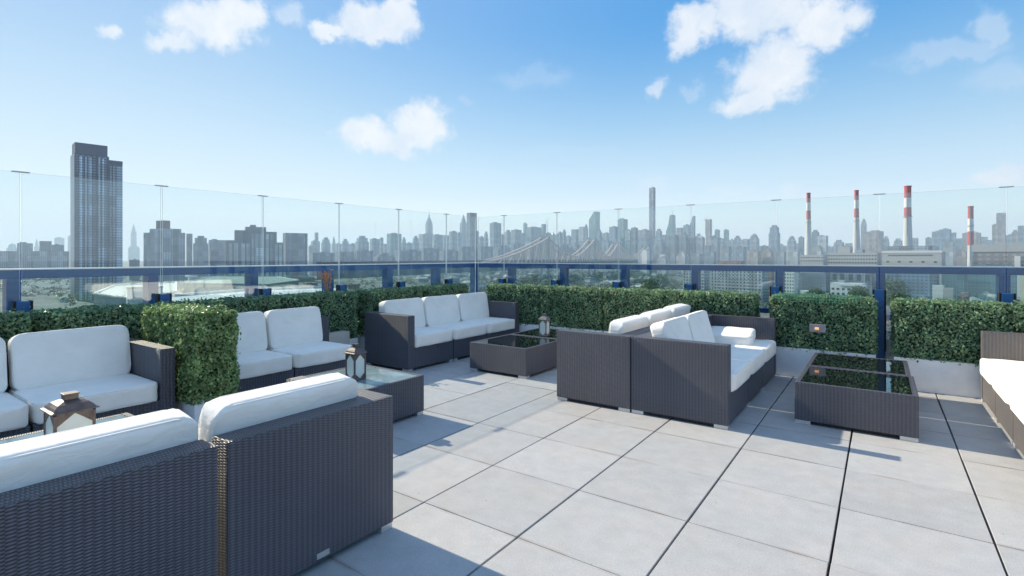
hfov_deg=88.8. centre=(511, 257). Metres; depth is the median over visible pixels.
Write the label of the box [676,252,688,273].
skyscraper
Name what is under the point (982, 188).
wind screen
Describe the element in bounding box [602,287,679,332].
hedge planter
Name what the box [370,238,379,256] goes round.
skyscraper
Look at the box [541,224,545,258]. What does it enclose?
skyscraper
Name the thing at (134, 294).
roof bulkhead
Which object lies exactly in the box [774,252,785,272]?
skyscraper
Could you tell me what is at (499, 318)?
sofa module
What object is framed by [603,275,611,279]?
house
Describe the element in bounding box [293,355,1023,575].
floor
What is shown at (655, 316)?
sofa module
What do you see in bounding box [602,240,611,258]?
skyscraper
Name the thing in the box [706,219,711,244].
skyscraper
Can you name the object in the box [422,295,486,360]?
sofa module
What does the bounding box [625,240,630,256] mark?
skyscraper
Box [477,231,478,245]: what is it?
skyscraper
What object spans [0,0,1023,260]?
sky
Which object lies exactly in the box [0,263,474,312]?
railing
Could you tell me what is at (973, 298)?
house
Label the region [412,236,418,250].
skyscraper
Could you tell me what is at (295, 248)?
skyscraper
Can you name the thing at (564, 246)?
skyscraper
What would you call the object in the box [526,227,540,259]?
skyscraper
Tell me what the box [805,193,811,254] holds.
striped chimney
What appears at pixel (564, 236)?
skyscraper
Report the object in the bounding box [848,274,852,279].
window
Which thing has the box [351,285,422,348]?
hedge planter
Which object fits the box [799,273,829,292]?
building
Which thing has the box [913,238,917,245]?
skyscraper
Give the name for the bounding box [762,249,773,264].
skyscraper
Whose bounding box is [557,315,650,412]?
sofa module
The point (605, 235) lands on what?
skyscraper
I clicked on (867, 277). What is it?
window
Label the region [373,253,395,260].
skyscraper
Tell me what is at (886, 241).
skyscraper
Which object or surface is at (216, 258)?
skyscraper
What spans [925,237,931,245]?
skyscraper
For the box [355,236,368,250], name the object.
skyscraper
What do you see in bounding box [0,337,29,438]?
sofa module
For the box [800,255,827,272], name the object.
building
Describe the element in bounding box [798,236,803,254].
skyscraper
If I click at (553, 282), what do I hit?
glass post
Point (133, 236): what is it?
skyscraper
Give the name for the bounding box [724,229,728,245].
skyscraper
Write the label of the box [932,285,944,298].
building
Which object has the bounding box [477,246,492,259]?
skyscraper
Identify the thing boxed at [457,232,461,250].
skyscraper
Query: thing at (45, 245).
skyscraper
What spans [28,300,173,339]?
hedge planter
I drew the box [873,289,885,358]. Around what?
glass post
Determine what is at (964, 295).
building
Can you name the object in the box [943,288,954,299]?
building
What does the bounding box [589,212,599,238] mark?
skyscraper
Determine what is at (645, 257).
skyscraper
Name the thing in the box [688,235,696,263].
skyscraper
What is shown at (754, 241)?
skyscraper
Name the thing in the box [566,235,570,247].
skyscraper
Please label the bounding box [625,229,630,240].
skyscraper
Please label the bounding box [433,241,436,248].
skyscraper
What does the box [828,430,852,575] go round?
roof deck
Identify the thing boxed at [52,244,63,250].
skyscraper
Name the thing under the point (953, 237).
skyscraper
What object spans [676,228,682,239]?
skyscraper
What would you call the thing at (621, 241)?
skyscraper
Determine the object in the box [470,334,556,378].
coffee table
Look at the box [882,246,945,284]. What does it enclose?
building
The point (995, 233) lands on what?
skyscraper
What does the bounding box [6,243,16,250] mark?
skyscraper
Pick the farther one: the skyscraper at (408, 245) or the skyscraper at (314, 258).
the skyscraper at (408, 245)
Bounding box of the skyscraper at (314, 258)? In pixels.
[309,252,334,275]
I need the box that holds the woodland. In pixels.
[0,269,1019,329]
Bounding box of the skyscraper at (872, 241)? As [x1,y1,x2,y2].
[861,230,883,265]
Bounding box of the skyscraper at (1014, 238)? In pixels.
[1011,230,1017,243]
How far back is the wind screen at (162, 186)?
5.07 m
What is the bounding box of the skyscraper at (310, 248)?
[308,245,312,264]
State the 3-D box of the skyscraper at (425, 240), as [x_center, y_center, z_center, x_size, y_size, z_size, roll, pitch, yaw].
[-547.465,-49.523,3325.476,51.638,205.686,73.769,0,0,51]
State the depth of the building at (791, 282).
480.19 m
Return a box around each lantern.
[39,390,99,434]
[344,343,366,380]
[538,314,549,336]
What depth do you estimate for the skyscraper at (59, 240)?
6000.17 m
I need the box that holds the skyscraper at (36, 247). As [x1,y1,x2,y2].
[34,239,38,250]
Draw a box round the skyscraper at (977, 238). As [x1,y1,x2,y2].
[962,231,980,251]
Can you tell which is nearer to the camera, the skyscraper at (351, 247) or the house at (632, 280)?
the house at (632, 280)
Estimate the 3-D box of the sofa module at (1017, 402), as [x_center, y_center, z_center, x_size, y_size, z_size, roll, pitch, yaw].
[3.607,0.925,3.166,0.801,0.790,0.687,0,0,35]
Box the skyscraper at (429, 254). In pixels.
[419,248,439,260]
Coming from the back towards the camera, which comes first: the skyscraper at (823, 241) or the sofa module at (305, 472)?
the skyscraper at (823, 241)
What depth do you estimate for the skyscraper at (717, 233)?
3300.30 m
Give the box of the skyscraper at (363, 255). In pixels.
[354,250,372,261]
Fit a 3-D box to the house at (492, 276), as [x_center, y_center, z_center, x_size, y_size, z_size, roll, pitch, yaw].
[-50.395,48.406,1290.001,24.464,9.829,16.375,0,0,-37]
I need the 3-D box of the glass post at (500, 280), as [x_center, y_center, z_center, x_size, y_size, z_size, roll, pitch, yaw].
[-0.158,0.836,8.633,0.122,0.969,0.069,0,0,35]
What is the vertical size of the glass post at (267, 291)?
0.969 m
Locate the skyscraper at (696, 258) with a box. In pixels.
[691,253,702,263]
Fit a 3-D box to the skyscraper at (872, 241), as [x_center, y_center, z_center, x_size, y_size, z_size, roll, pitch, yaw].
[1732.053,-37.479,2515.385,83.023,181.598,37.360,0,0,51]
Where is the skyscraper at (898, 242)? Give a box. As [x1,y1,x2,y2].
[893,238,902,245]
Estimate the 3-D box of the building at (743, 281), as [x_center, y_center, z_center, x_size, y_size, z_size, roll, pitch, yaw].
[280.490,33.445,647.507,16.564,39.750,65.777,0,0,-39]
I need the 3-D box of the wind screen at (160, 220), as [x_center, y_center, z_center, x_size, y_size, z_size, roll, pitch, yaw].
[-3.707,0.282,4.628,0.036,1.955,1.063,0,0,35]
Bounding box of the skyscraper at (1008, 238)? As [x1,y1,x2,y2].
[1006,234,1011,243]
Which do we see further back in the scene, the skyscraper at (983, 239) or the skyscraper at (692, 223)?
the skyscraper at (692, 223)
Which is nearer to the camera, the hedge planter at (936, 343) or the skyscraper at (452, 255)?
the hedge planter at (936, 343)
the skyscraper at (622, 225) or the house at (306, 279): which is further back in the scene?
the skyscraper at (622, 225)
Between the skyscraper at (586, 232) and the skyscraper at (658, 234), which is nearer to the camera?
the skyscraper at (658, 234)
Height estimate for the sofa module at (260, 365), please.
0.790 m
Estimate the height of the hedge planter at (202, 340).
0.954 m
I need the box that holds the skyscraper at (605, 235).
[602,232,608,240]
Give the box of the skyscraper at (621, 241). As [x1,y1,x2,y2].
[613,238,624,252]
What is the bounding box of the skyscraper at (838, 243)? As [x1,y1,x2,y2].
[833,240,844,252]
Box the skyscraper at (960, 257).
[955,250,966,265]
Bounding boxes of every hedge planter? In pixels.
[0,307,34,351]
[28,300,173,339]
[139,301,241,425]
[169,293,281,312]
[270,288,357,347]
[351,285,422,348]
[411,282,468,296]
[486,281,544,331]
[539,284,606,331]
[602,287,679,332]
[676,288,759,316]
[768,291,881,376]
[888,295,1023,398]
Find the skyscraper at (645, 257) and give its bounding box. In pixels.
[642,250,649,275]
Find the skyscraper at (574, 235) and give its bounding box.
[571,229,578,242]
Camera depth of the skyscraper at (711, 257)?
1751.31 m
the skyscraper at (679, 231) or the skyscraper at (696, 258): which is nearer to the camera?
the skyscraper at (696, 258)
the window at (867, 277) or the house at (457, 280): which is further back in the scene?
the house at (457, 280)
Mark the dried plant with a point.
(325, 278)
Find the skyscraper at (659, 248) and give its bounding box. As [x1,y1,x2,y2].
[653,240,665,263]
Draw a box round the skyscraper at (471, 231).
[467,213,476,247]
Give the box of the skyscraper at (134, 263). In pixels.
[129,259,139,280]
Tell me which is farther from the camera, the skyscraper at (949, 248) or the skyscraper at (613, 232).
the skyscraper at (613, 232)
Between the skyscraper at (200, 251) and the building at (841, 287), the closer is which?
the building at (841, 287)
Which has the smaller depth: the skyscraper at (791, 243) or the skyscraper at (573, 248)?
the skyscraper at (573, 248)
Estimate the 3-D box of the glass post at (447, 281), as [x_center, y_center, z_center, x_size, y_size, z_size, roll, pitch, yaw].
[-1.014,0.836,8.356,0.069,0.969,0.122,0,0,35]
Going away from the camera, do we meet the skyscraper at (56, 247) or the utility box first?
the utility box
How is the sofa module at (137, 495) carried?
on the floor
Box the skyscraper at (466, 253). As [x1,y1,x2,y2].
[458,247,477,259]
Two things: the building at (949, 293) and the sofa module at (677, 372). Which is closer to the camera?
the sofa module at (677, 372)
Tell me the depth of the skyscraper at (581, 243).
2507.48 m
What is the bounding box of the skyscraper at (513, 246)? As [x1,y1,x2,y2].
[509,243,524,259]
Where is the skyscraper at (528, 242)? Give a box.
[525,240,536,259]
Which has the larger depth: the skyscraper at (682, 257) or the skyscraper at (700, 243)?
the skyscraper at (700, 243)
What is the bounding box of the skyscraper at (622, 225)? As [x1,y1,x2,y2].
[618,218,627,237]
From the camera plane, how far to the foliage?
5.67 m
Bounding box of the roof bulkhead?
[126,285,161,303]
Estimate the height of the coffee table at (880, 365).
0.330 m
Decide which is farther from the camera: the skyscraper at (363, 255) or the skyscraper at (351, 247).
the skyscraper at (351, 247)
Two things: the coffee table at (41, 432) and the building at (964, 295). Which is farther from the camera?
the building at (964, 295)
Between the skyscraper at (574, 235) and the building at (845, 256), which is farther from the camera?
the skyscraper at (574, 235)
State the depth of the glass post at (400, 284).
7.49 m
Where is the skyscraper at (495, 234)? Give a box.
[490,222,500,249]
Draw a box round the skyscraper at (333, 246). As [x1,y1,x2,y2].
[331,237,335,252]
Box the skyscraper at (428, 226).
[425,215,432,233]
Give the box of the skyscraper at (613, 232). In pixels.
[609,226,617,241]
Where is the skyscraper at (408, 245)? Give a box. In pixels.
[406,242,411,250]
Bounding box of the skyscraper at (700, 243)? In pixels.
[697,235,704,263]
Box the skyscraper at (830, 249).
[828,246,832,252]
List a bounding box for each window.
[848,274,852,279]
[865,275,869,280]
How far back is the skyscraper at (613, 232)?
2901.79 m
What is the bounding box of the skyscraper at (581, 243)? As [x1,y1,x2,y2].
[578,241,591,258]
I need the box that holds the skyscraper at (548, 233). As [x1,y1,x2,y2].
[546,232,550,258]
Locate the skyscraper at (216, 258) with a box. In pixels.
[209,251,223,275]
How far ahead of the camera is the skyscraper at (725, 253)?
2101.22 m
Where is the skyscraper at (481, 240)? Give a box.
[479,236,483,245]
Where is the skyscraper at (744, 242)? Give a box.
[740,239,749,250]
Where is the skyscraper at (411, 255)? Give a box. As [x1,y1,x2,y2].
[395,250,420,260]
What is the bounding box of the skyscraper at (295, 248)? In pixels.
[283,233,307,278]
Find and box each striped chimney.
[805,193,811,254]
[853,190,860,252]
[903,185,912,245]
[967,206,974,265]
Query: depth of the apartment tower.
657.68 m
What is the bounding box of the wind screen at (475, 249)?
[446,214,475,292]
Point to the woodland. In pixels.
(531, 279)
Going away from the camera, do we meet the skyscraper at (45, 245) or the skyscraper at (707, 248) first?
the skyscraper at (45, 245)
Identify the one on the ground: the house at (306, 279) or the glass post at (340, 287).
the house at (306, 279)
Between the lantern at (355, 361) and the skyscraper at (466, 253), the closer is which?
the lantern at (355, 361)
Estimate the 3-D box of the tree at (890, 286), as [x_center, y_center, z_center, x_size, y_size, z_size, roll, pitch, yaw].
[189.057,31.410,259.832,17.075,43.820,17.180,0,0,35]
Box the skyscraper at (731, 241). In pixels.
[729,239,733,260]
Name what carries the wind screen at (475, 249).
attached to the glass post at (447, 281)
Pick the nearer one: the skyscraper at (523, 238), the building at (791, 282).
the building at (791, 282)
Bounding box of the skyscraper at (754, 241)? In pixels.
[750,234,758,250]
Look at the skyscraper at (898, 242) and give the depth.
2704.00 m
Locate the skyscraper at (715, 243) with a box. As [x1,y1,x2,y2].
[709,238,720,263]
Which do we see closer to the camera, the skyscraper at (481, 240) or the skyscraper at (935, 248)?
the skyscraper at (935, 248)
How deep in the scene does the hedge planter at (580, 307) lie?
7.37 m
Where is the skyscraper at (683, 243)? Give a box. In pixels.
[679,233,688,255]
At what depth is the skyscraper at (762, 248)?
3006.50 m
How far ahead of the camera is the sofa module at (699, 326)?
5.00 m
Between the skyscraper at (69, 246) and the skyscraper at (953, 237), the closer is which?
the skyscraper at (953, 237)
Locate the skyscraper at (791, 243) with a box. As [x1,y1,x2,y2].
[787,236,795,249]
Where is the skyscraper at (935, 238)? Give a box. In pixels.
[932,231,938,245]
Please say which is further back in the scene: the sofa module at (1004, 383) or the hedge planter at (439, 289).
the hedge planter at (439, 289)
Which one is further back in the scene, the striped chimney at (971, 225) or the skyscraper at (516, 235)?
the skyscraper at (516, 235)
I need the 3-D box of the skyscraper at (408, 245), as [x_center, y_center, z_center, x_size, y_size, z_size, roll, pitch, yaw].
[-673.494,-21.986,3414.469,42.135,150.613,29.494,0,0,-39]
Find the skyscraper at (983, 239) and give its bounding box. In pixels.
[981,237,987,244]
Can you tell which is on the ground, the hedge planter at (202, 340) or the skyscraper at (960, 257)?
the skyscraper at (960, 257)
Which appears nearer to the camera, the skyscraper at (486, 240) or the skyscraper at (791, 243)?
the skyscraper at (791, 243)
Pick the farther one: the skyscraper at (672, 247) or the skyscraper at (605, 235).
the skyscraper at (605, 235)
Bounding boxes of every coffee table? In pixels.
[0,412,133,443]
[286,365,423,420]
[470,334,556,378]
[512,328,559,338]
[795,365,918,442]
[807,352,910,375]
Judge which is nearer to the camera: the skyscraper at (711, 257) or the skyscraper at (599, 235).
the skyscraper at (711, 257)
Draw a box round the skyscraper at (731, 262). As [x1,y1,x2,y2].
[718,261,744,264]
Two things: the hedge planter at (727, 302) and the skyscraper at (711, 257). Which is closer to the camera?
the hedge planter at (727, 302)
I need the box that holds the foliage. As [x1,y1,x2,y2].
[775,293,860,303]
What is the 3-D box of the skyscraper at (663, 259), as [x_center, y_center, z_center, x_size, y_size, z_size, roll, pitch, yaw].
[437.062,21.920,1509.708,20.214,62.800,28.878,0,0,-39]
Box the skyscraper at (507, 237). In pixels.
[505,230,510,247]
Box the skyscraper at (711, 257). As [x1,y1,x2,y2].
[706,251,716,272]
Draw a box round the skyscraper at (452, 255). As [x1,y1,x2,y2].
[439,250,458,260]
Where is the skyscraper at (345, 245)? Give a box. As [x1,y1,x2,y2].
[341,239,348,251]
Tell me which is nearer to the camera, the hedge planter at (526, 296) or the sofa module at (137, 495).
the sofa module at (137, 495)
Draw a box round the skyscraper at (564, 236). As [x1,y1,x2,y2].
[563,229,565,243]
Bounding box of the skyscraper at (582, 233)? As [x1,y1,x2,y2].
[579,227,585,240]
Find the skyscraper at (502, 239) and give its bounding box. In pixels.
[501,234,503,244]
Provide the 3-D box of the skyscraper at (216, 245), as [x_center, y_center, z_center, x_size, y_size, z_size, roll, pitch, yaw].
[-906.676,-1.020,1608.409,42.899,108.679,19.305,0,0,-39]
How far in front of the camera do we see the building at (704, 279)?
615.99 m
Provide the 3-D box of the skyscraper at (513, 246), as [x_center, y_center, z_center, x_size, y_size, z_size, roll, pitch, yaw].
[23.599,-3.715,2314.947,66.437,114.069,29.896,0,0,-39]
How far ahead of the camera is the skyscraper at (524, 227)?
3598.33 m
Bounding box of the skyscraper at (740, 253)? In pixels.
[734,246,746,264]
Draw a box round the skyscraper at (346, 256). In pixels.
[335,252,353,261]
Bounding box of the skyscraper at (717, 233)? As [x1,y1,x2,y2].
[715,229,719,237]
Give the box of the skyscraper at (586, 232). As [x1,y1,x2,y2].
[585,224,587,240]
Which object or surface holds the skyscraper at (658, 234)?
on the ground
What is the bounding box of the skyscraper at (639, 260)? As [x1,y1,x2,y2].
[638,252,641,273]
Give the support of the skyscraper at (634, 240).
on the ground
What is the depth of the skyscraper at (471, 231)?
2600.15 m
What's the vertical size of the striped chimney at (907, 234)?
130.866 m
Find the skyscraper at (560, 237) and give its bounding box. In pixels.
[558,231,562,243]
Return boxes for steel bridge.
[317,235,652,279]
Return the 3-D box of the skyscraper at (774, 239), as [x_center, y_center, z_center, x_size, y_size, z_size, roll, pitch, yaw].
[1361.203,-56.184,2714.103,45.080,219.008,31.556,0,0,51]
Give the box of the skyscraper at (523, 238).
[522,233,524,243]
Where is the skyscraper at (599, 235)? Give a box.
[596,230,602,258]
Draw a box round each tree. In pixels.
[639,278,661,289]
[804,286,825,293]
[848,285,870,296]
[872,276,913,329]
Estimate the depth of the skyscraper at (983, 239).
2802.32 m
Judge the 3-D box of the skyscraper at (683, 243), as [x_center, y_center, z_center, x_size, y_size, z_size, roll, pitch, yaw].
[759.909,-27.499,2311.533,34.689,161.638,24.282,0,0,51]
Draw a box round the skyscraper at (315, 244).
[311,240,319,252]
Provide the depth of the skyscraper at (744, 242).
2900.91 m
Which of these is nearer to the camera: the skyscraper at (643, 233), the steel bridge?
the steel bridge
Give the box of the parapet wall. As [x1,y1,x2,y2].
[885,330,892,358]
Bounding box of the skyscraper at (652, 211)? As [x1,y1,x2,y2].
[649,187,654,263]
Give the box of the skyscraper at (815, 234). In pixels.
[812,230,818,247]
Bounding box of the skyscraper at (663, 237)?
[661,235,665,245]
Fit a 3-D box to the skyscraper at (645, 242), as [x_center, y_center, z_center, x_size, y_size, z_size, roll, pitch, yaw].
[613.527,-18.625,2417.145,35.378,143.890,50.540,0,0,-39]
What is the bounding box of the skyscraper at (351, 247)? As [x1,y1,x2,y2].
[349,243,354,251]
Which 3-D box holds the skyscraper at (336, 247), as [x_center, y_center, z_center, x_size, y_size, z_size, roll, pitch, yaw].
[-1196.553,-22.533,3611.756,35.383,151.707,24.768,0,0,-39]
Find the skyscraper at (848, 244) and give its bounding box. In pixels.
[845,243,852,246]
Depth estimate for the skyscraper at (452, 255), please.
1801.22 m
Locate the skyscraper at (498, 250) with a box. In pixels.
[493,245,511,270]
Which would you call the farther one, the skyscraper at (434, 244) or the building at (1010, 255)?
the skyscraper at (434, 244)
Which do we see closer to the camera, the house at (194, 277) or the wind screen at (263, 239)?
the wind screen at (263, 239)
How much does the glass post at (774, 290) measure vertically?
0.969 m
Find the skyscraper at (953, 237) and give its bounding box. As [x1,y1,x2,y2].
[951,232,955,254]
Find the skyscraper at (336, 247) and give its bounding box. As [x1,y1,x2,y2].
[335,243,340,251]
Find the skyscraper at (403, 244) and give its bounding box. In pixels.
[402,237,405,250]
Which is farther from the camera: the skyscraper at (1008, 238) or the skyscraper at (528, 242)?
the skyscraper at (1008, 238)
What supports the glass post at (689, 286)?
on the floor
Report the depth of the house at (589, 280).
1119.24 m
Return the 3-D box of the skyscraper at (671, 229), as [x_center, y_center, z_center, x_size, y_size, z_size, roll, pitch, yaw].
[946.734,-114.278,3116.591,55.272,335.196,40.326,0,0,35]
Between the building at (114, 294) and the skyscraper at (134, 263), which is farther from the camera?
the skyscraper at (134, 263)
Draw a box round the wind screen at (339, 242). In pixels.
[335,203,398,284]
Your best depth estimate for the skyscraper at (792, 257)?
1701.72 m
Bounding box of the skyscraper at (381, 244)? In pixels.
[380,237,382,252]
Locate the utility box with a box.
[329,330,349,344]
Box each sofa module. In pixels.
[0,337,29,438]
[0,408,217,575]
[5,325,174,431]
[198,373,392,575]
[236,311,293,392]
[264,306,350,376]
[365,298,452,371]
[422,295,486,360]
[456,292,518,338]
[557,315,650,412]
[631,316,749,429]
[640,309,671,325]
[643,303,690,317]
[679,310,764,405]
[708,314,775,389]
[980,331,1023,418]
[992,371,1023,444]
[1010,389,1023,455]
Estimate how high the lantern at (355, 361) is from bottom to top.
0.286 m
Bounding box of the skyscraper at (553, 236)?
[551,232,554,258]
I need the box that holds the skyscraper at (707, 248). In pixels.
[704,245,710,263]
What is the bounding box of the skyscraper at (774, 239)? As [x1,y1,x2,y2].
[769,225,779,252]
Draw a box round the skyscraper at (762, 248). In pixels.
[759,245,768,252]
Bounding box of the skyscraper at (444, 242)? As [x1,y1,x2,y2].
[443,235,448,250]
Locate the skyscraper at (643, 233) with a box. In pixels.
[638,229,649,238]
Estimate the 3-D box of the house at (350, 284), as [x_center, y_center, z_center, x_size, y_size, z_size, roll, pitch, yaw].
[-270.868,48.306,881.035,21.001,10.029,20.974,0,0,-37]
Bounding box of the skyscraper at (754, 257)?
[747,250,761,264]
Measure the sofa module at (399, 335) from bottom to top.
0.790 m
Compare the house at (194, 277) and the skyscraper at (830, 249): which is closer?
the house at (194, 277)
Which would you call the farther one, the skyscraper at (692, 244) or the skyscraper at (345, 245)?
the skyscraper at (345, 245)
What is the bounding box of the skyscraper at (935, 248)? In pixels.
[932,246,938,250]
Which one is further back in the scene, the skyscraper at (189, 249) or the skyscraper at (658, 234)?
the skyscraper at (658, 234)
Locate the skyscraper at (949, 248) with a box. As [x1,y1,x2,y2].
[943,242,954,265]
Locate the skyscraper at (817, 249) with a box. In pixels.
[812,245,823,254]
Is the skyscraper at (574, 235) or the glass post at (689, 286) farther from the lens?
the skyscraper at (574, 235)
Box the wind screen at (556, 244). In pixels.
[504,212,559,279]
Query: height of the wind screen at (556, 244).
1.955 m
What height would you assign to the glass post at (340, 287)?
0.969 m
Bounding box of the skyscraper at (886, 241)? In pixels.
[884,236,889,250]
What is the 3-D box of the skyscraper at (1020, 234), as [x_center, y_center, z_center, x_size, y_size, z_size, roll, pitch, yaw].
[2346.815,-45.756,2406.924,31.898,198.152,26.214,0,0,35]
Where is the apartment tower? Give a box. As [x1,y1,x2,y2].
[70,142,122,300]
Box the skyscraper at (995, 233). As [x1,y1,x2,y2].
[992,224,997,243]
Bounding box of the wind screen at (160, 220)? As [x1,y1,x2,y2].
[11,170,160,293]
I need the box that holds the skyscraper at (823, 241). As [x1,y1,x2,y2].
[818,235,827,254]
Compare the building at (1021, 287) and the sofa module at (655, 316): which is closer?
the sofa module at (655, 316)
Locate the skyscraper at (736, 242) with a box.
[733,236,740,260]
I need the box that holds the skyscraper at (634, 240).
[631,227,637,263]
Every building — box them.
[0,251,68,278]
[93,282,176,306]
[172,286,335,303]
[184,276,298,292]
[683,270,708,291]
[711,271,768,301]
[769,272,773,299]
[785,272,797,294]
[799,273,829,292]
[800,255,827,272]
[828,247,880,288]
[830,272,874,296]
[830,280,866,296]
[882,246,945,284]
[886,273,938,297]
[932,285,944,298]
[942,274,1016,302]
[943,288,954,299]
[958,292,969,301]
[972,244,1023,301]
[1020,275,1023,302]
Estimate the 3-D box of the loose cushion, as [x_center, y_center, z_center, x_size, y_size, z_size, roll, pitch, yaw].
[2.369,0.857,5.709,0.504,0.127,0.524,0,4,29]
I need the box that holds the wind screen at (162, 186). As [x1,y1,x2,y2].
[155,185,256,293]
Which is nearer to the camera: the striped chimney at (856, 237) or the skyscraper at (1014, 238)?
the striped chimney at (856, 237)
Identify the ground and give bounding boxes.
[0,261,889,328]
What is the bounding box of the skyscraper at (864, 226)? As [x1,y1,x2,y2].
[861,219,866,231]
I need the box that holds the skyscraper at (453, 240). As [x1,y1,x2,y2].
[449,231,456,250]
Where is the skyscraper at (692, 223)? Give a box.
[690,216,694,235]
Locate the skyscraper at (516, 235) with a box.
[511,229,521,243]
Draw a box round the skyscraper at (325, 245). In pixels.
[321,237,330,252]
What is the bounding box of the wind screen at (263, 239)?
[257,195,338,288]
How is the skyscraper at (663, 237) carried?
on the ground
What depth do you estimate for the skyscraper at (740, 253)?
2000.83 m
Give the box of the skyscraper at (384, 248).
[383,244,386,252]
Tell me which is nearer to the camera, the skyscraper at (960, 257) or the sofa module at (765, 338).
the sofa module at (765, 338)
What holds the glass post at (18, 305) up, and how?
on the floor
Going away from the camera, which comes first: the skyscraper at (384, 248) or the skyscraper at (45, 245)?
the skyscraper at (45, 245)
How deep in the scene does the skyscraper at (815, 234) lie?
2702.82 m
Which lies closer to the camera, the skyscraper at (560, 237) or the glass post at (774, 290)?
the glass post at (774, 290)
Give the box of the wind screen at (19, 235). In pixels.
[2,170,19,300]
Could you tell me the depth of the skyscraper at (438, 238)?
3006.17 m
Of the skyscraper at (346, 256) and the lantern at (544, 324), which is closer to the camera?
the lantern at (544, 324)
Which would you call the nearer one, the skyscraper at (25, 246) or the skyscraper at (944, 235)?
the skyscraper at (25, 246)
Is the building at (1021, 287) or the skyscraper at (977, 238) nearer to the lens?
the building at (1021, 287)
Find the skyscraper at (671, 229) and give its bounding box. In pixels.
[666,210,675,234]
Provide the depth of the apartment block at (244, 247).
820.97 m
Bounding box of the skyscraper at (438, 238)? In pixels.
[432,234,442,250]
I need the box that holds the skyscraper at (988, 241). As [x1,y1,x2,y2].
[985,240,992,243]
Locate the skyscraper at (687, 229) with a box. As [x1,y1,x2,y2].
[683,224,690,235]
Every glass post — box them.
[11,300,32,311]
[155,293,171,302]
[258,288,271,295]
[336,284,346,290]
[396,281,404,287]
[445,279,451,283]
[498,278,505,283]
[551,280,559,285]
[612,282,621,287]
[684,284,694,290]
[770,286,781,317]
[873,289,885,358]
[998,293,1015,303]
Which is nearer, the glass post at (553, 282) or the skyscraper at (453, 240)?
the glass post at (553, 282)
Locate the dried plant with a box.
[321,268,332,290]
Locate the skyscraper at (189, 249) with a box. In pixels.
[186,234,192,275]
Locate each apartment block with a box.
[144,220,184,286]
[225,225,283,276]
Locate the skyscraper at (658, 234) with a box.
[655,229,661,241]
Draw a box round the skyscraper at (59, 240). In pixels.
[54,237,63,244]
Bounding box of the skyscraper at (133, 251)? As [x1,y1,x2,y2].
[128,244,139,261]
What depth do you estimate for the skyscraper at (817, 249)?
1501.53 m
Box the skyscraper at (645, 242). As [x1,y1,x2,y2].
[638,237,651,263]
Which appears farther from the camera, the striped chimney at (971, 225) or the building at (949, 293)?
the striped chimney at (971, 225)
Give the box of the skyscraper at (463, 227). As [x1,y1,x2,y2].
[460,215,466,246]
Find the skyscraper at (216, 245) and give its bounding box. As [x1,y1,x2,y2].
[209,239,224,265]
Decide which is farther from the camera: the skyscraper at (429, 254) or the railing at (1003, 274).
the skyscraper at (429, 254)
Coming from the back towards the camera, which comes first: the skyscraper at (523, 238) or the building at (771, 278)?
the skyscraper at (523, 238)
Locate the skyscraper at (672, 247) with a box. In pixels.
[666,235,678,263]
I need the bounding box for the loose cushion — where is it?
[711,326,755,344]
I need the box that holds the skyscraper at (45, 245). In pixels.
[39,241,51,250]
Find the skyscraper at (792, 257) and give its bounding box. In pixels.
[786,250,800,273]
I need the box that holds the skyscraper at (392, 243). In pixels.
[387,233,401,256]
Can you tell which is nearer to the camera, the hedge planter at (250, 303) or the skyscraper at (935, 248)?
the hedge planter at (250, 303)
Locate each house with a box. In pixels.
[188,275,197,280]
[299,276,314,281]
[303,282,317,284]
[347,283,358,288]
[415,277,427,281]
[444,277,459,283]
[486,275,496,278]
[584,279,595,281]
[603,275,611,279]
[630,278,638,282]
[970,297,985,301]
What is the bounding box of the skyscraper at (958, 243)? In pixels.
[956,238,961,251]
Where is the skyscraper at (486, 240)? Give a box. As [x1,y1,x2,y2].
[484,232,488,245]
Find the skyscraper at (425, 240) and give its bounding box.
[419,233,432,248]
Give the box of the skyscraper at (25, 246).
[17,242,32,250]
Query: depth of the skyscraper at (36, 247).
6002.03 m
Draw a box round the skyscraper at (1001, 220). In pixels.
[996,213,1005,243]
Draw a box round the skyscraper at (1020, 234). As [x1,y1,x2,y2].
[1018,226,1023,243]
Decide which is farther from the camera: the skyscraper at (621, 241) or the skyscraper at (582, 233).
the skyscraper at (582, 233)
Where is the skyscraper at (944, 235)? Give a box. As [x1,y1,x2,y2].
[939,228,950,251]
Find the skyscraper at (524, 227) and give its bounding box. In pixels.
[523,222,526,240]
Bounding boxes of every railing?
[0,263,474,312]
[470,262,1023,358]
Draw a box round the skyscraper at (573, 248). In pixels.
[568,243,579,258]
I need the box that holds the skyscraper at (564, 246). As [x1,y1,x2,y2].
[557,243,567,258]
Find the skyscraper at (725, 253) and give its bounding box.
[720,246,731,260]
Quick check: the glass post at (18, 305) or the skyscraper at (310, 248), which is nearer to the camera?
the glass post at (18, 305)
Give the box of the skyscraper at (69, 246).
[68,235,69,261]
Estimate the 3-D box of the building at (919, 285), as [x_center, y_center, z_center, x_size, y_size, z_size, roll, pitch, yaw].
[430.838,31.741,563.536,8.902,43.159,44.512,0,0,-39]
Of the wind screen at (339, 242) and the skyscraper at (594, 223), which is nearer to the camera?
the wind screen at (339, 242)
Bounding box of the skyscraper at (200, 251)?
[193,236,207,275]
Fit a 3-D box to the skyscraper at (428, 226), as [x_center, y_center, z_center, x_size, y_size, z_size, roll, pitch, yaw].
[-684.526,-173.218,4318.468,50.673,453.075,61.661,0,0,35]
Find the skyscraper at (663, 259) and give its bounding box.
[657,254,669,275]
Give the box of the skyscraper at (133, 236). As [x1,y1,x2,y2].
[131,224,136,243]

